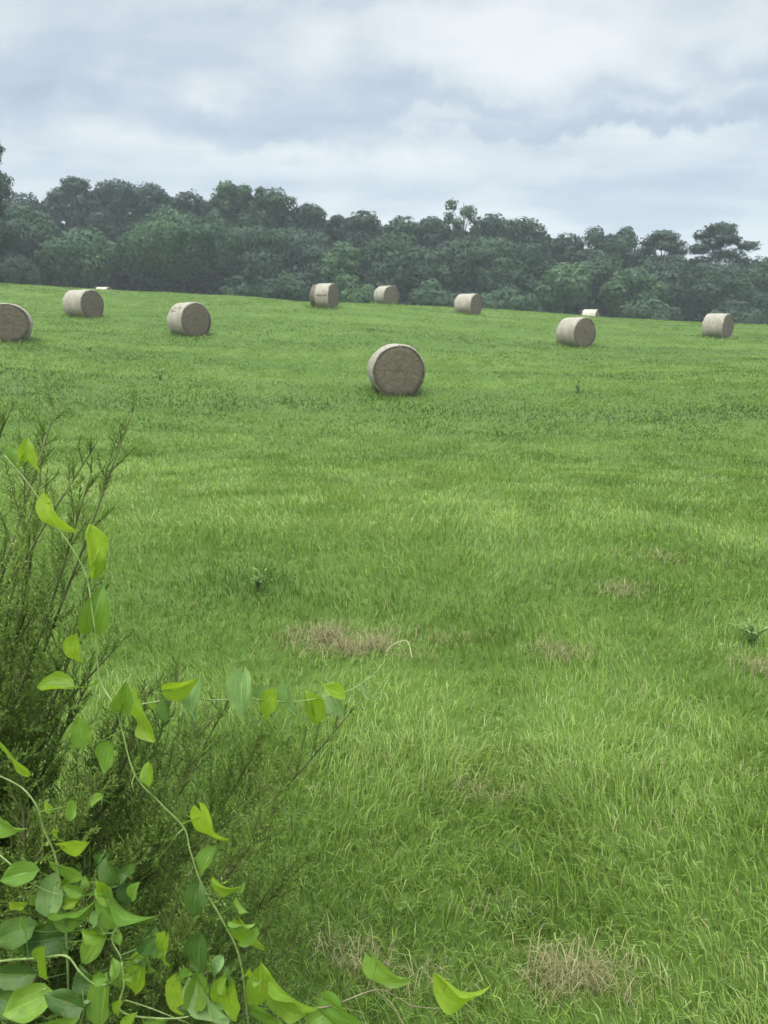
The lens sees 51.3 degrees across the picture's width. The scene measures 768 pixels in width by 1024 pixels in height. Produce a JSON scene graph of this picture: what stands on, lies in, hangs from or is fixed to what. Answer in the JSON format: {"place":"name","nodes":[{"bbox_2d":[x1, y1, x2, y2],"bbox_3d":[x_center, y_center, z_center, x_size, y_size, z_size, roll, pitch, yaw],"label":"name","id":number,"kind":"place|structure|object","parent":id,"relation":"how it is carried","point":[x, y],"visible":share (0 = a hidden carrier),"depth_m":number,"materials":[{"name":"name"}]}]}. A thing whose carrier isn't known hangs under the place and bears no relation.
{"place":"outdoors","nodes":[
{"label":"outdoors","id":0,"kind":"place"},
{"bbox_2d":[0,283,767,1023],"bbox_3d":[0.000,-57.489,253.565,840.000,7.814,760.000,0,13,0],"label":"ground","id":1,"kind":"structure","parent":0,"point":[320,554],"depth_m":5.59,"materials":[{"name":"green plant"}]},
{"bbox_2d":[0,145,24,265],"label":"edge tree","id":2,"kind":"object","parent":1,"relation":"on","point":[8,236],"visible":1,"depth_m":73.18,"materials":[{"name":"green plant"}]},
{"bbox_2d":[0,303,32,342],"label":"hay bale","id":3,"kind":"object","parent":1,"relation":"on","point":[16,322],"visible":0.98,"depth_m":28.02},
{"bbox_2d":[0,255,55,285],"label":"bush","id":4,"kind":"object","parent":1,"relation":"on","point":[14,270],"visible":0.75,"depth_m":80.72,"materials":[{"name":"green plant"}]},
{"bbox_2d":[3,192,54,219],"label":"broadleaf tree","id":5,"kind":"object","parent":1,"relation":"on","point":[33,202],"visible":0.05,"depth_m":102.81,"materials":[{"name":"green plant"}]},
{"bbox_2d":[0,203,61,266],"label":"broadleaf tree","id":6,"kind":"object","parent":1,"relation":"on","point":[33,224],"visible":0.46,"depth_m":88.38,"materials":[{"name":"green plant"}]},
{"bbox_2d":[46,175,108,282],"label":"broadleaf tree","id":7,"kind":"object","parent":1,"relation":"on","point":[75,185],"visible":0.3,"depth_m":104.39,"materials":[{"name":"green plant"}]},
{"bbox_2d":[35,224,131,287],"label":"broadleaf tree","id":8,"kind":"object","parent":1,"relation":"on","point":[89,255],"visible":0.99,"depth_m":82.94,"materials":[{"name":"green plant"}]},
{"bbox_2d":[62,289,104,317],"bbox_3d":[-14.554,-10.064,38.733,1.444,1.451,1.516,7,14,28],"label":"hay bale","id":9,"kind":"object","parent":1,"relation":"on","point":[86,303],"visible":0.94,"depth_m":38.28},
{"bbox_2d":[96,287,111,289],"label":"hay bale","id":10,"kind":"object","parent":1,"relation":"on","point":[108,288],"visible":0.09,"depth_m":72.96},
{"bbox_2d":[82,178,144,256],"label":"broadleaf tree","id":11,"kind":"object","parent":1,"relation":"on","point":[123,194],"visible":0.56,"depth_m":102.20,"materials":[{"name":"green plant"}]},
{"bbox_2d":[133,181,171,222],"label":"broadleaf tree","id":12,"kind":"object","parent":1,"relation":"on","point":[150,197],"visible":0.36,"depth_m":103.15,"materials":[{"name":"green plant"}]},
{"bbox_2d":[115,200,239,292],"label":"broadleaf tree","id":13,"kind":"object","parent":1,"relation":"on","point":[159,248],"visible":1,"depth_m":84.54,"materials":[{"name":"green plant"}]},
{"bbox_2d":[0,389,367,1023],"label":"cedar bush","id":14,"kind":"object","parent":1,"relation":"on","point":[153,834],"visible":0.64,"depth_m":1.64,"materials":[{"name":"green plant"}]},
{"bbox_2d":[0,742,137,1000],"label":"climbing vine","id":15,"kind":"object","parent":14,"relation":"attached to","point":[48,901],"visible":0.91,"depth_m":1.26,"materials":[{"name":"green plant"}]},
{"bbox_2d":[0,881,262,1023],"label":"climbing vine","id":16,"kind":"object","parent":14,"relation":"attached to","point":[195,999],"visible":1,"depth_m":1.22,"materials":[{"name":"green plant"}]},
{"bbox_2d":[4,437,271,1023],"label":"climbing vine","id":17,"kind":"object","parent":14,"relation":"attached to","point":[94,616],"visible":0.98,"depth_m":1.31,"materials":[{"name":"green plant"}]},
{"bbox_2d":[116,662,383,724],"bbox_3d":[-0.221,0.335,1.427,0.487,0.142,0.073,-5,14,-21],"label":"climbing vine","id":18,"kind":"object","parent":14,"relation":"attached to","point":[187,692],"visible":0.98,"depth_m":1.41,"materials":[{"name":"green plant"}]},
{"bbox_2d":[249,950,489,1023],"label":"climbing vine","id":19,"kind":"object","parent":14,"relation":"attached to","point":[451,999],"visible":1,"depth_m":1.31,"materials":[{"name":"green plant"}]},
{"bbox_2d":[167,302,210,336],"bbox_3d":[-8.285,-8.173,34.033,1.582,1.495,1.318,-12,17,-43],"label":"hay bale","id":20,"kind":"object","parent":1,"relation":"on","point":[189,319],"visible":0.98,"depth_m":33.60},
{"bbox_2d":[170,188,208,222],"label":"broadleaf tree","id":21,"kind":"object","parent":1,"relation":"on","point":[196,205],"visible":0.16,"depth_m":101.77,"materials":[{"name":"green plant"}]},
{"bbox_2d":[204,180,264,275],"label":"broadleaf tree","id":22,"kind":"object","parent":1,"relation":"on","point":[230,199],"visible":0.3,"depth_m":99.30,"materials":[{"name":"green plant"}]},
{"bbox_2d":[217,274,252,296],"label":"bush","id":23,"kind":"object","parent":1,"relation":"on","point":[238,287],"visible":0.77,"depth_m":81.05,"materials":[{"name":"green plant"}]},
{"bbox_2d":[212,220,293,284],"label":"broadleaf tree","id":24,"kind":"object","parent":1,"relation":"on","point":[260,246],"visible":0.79,"depth_m":90.27,"materials":[{"name":"green plant"}]},
{"bbox_2d":[250,566,267,590],"bbox_3d":[-0.880,0.480,5.609,0.134,0.206,0.132,7,14,29],"label":"weed plant","id":25,"kind":"object","parent":1,"relation":"on","point":[259,580],"visible":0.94,"depth_m":5.61,"materials":[{"name":"green plant"}]},
{"bbox_2d":[252,186,301,241],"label":"broadleaf tree","id":26,"kind":"object","parent":1,"relation":"on","point":[277,205],"visible":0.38,"depth_m":99.82,"materials":[{"name":"green plant"}]},
{"bbox_2d":[253,272,310,301],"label":"bush","id":27,"kind":"object","parent":1,"relation":"on","point":[288,286],"visible":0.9,"depth_m":80.09,"materials":[{"name":"green plant"}]},
{"bbox_2d":[276,230,330,282],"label":"broadleaf tree","id":28,"kind":"object","parent":1,"relation":"on","point":[307,250],"visible":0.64,"depth_m":93.25,"materials":[{"name":"green plant"}]},
{"bbox_2d":[288,202,327,238],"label":"broadleaf tree","id":29,"kind":"object","parent":1,"relation":"on","point":[305,215],"visible":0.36,"depth_m":100.74,"materials":[{"name":"green plant"}]},
{"bbox_2d":[309,283,339,307],"bbox_3d":[-3.461,-12.521,46.377,1.432,1.509,1.591,6,14,23],"label":"hay bale","id":30,"kind":"object","parent":1,"relation":"on","point":[324,294],"visible":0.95,"depth_m":45.86},
{"bbox_2d":[320,214,351,247],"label":"broadleaf tree","id":31,"kind":"object","parent":1,"relation":"on","point":[333,227],"visible":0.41,"depth_m":101.17,"materials":[{"name":"green plant"}]},
{"bbox_2d":[318,241,362,283],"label":"broadleaf tree","id":32,"kind":"object","parent":1,"relation":"on","point":[338,260],"visible":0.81,"depth_m":87.01,"materials":[{"name":"green plant"}]},
{"bbox_2d":[332,273,374,302],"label":"bush","id":33,"kind":"object","parent":1,"relation":"on","point":[350,290],"visible":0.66,"depth_m":79.86,"materials":[{"name":"green plant"}]},
{"bbox_2d":[38,187,687,315],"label":"woodland","id":34,"kind":"object","parent":1,"relation":"on","point":[59,218],"depth_m":108.58,"materials":[{"name":"green plant"}]},
{"bbox_2d":[338,208,387,273],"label":"broadleaf tree","id":35,"kind":"object","parent":1,"relation":"on","point":[366,223],"visible":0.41,"depth_m":99.49,"materials":[{"name":"green plant"}]},
{"bbox_2d":[359,234,406,279],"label":"broadleaf tree","id":36,"kind":"object","parent":1,"relation":"on","point":[380,253],"visible":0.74,"depth_m":93.77,"materials":[{"name":"green plant"}]},
{"bbox_2d":[1,232,767,324],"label":"undergrowth","id":37,"kind":"object","parent":1,"relation":"on","point":[127,282],"visible":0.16,"depth_m":89.42,"materials":[{"name":"green plant"}]},
{"bbox_2d":[374,286,398,304],"bbox_3d":[0.167,-15.146,56.029,1.541,1.404,1.293,-10,16,-39],"label":"hay bale","id":38,"kind":"object","parent":1,"relation":"on","point":[386,294],"visible":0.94,"depth_m":55.60},
{"bbox_2d":[367,344,426,396],"bbox_3d":[0.347,-4.034,22.661,1.609,1.516,1.400,-2,13,-7],"label":"hay bale","id":39,"kind":"object","parent":1,"relation":"on","point":[393,369],"visible":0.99,"depth_m":22.10},
{"bbox_2d":[386,640,412,657],"bbox_3d":[0.106,0.754,4.431,0.157,0.042,0.139,5,14,21],"label":"dry stalk","id":40,"kind":"object","parent":1,"relation":"on","point":[401,641],"visible":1,"depth_m":4.44,"materials":[{"name":"beige plant"}]},
{"bbox_2d":[383,215,421,250],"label":"broadleaf tree","id":41,"kind":"object","parent":1,"relation":"on","point":[401,230],"visible":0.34,"depth_m":100.30,"materials":[{"name":"green plant"}]},
{"bbox_2d":[391,245,454,295],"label":"broadleaf tree","id":42,"kind":"object","parent":1,"relation":"on","point":[417,266],"visible":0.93,"depth_m":87.48,"materials":[{"name":"green plant"}]},
{"bbox_2d":[402,278,456,306],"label":"bush","id":43,"kind":"object","parent":1,"relation":"on","point":[432,293],"visible":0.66,"depth_m":80.66,"materials":[{"name":"green plant"}]},
{"bbox_2d":[411,216,452,251],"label":"broadleaf tree","id":44,"kind":"object","parent":1,"relation":"on","point":[432,231],"visible":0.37,"depth_m":101.37,"materials":[{"name":"green plant"}]},
{"bbox_2d":[432,239,483,293],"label":"broadleaf tree","id":45,"kind":"object","parent":1,"relation":"on","point":[455,254],"visible":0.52,"depth_m":90.97,"materials":[{"name":"green plant"}]},
{"bbox_2d":[442,199,480,246],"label":"wispy tree","id":46,"kind":"object","parent":1,"relation":"on","point":[465,212],"visible":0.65,"depth_m":103.53,"materials":[{"name":"green plant"}]},
{"bbox_2d":[454,294,481,314],"bbox_3d":[5.521,-13.545,52.316,1.494,1.461,1.542,10,16,38],"label":"hay bale","id":47,"kind":"object","parent":1,"relation":"on","point":[468,303],"visible":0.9,"depth_m":51.81},
{"bbox_2d":[470,212,512,242],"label":"broadleaf tree","id":48,"kind":"object","parent":1,"relation":"on","point":[490,225],"visible":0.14,"depth_m":101.36,"materials":[{"name":"green plant"}]},
{"bbox_2d":[466,237,517,293],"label":"broadleaf tree","id":49,"kind":"object","parent":1,"relation":"on","point":[492,257],"visible":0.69,"depth_m":91.87,"materials":[{"name":"green plant"}]},
{"bbox_2d":[480,284,548,312],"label":"bush","id":50,"kind":"object","parent":1,"relation":"on","point":[508,298],"visible":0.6,"depth_m":80.74,"materials":[{"name":"green plant"}]},
{"bbox_2d":[487,243,560,302],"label":"broadleaf tree","id":51,"kind":"object","parent":1,"relation":"on","point":[526,270],"visible":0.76,"depth_m":88.31,"materials":[{"name":"green plant"}]},
{"bbox_2d":[497,216,550,257],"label":"broadleaf tree","id":52,"kind":"object","parent":1,"relation":"on","point":[524,232],"visible":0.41,"depth_m":99.33,"materials":[{"name":"green plant"}]},
{"bbox_2d":[543,231,552,256],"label":"dead tree","id":53,"kind":"object","parent":1,"relation":"on","point":[547,247],"visible":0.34,"depth_m":101.11,"materials":[{"name":"grey plant"}]},
{"bbox_2d":[533,260,593,313],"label":"broadleaf tree","id":54,"kind":"object","parent":1,"relation":"on","point":[567,282],"visible":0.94,"depth_m":86.72,"materials":[{"name":"green plant"}]},
{"bbox_2d":[550,232,592,265],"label":"broadleaf tree","id":55,"kind":"object","parent":1,"relation":"on","point":[576,250],"visible":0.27,"depth_m":101.88,"materials":[{"name":"green plant"}]},
{"bbox_2d":[556,317,595,346],"bbox_3d":[9.072,-8.479,37.766,1.595,1.494,1.369,-8,15,-31],"label":"hay bale","id":56,"kind":"object","parent":1,"relation":"on","point":[576,331],"visible":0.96,"depth_m":37.31},
{"bbox_2d":[574,380,581,391],"bbox_3d":[5.647,-3.638,23.223,0.327,0.407,0.365,0,13,0],"label":"weed plant","id":57,"kind":"object","parent":1,"relation":"on","point":[577,389],"visible":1,"depth_m":23.21,"materials":[{"name":"green plant"}]},
{"bbox_2d":[582,309,599,316],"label":"hay bale","id":58,"kind":"object","parent":1,"relation":"on","point":[592,312],"visible":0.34,"depth_m":73.32},
{"bbox_2d":[574,253,626,314],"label":"broadleaf tree","id":59,"kind":"object","parent":1,"relation":"on","point":[605,268],"visible":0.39,"depth_m":89.48,"materials":[{"name":"green plant"}]},
{"bbox_2d":[581,225,641,269],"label":"broadleaf tree","id":60,"kind":"object","parent":1,"relation":"on","point":[617,246],"visible":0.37,"depth_m":100.31,"materials":[{"name":"green plant"}]},
{"bbox_2d":[600,266,670,317],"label":"broadleaf tree","id":61,"kind":"object","parent":1,"relation":"on","point":[632,285],"visible":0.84,"depth_m":86.36,"materials":[{"name":"green plant"}]},
{"bbox_2d":[614,298,683,320],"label":"bush","id":62,"kind":"object","parent":1,"relation":"on","point":[642,309],"visible":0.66,"depth_m":81.10,"materials":[{"name":"green plant"}]},
{"bbox_2d":[624,230,687,268],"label":"pine tree","id":63,"kind":"object","parent":1,"relation":"on","point":[664,240],"visible":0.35,"depth_m":98.97,"materials":[{"name":"green plant"}]},
{"bbox_2d":[636,255,696,306],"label":"broadleaf tree","id":64,"kind":"object","parent":1,"relation":"on","point":[672,274],"visible":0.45,"depth_m":89.75,"materials":[{"name":"green plant"}]},
{"bbox_2d":[681,259,747,320],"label":"broadleaf tree","id":65,"kind":"object","parent":1,"relation":"on","point":[712,282],"visible":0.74,"depth_m":88.88,"materials":[{"name":"green plant"}]},
{"bbox_2d":[701,313,733,338],"bbox_3d":[18.684,-10.404,44.797,1.632,1.472,1.370,-12,17,-43],"label":"hay bale","id":66,"kind":"object","parent":1,"relation":"on","point":[720,325],"visible":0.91,"depth_m":44.35},
{"bbox_2d":[684,221,763,272],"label":"pine tree","id":67,"kind":"object","parent":1,"relation":"on","point":[725,233],"visible":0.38,"depth_m":96.06,"materials":[{"name":"green plant"}]},
{"bbox_2d":[710,299,767,323],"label":"bush","id":68,"kind":"object","parent":1,"relation":"on","point":[739,311],"visible":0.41,"depth_m":81.05,"materials":[{"name":"green plant"}]},
{"bbox_2d":[725,265,767,314],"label":"broadleaf tree","id":69,"kind":"object","parent":1,"relation":"on","point":[753,291],"visible":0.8,"depth_m":87.63,"materials":[{"name":"green plant"}]},
{"bbox_2d":[728,618,767,645],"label":"weed plant","id":70,"kind":"object","parent":1,"relation":"on","point":[750,633],"visible":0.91,"depth_m":4.67,"materials":[{"name":"green plant"}]},
{"bbox_2d":[748,255,767,274],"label":"broadleaf tree","id":71,"kind":"object","parent":1,"relation":"on","point":[763,263],"visible":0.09,"depth_m":96.87,"materials":[{"name":"green plant"}]},
{"bbox_2d":[0,0,767,266],"label":"sky","id":72,"kind":"structure","parent":0,"point":[571,116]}
]}

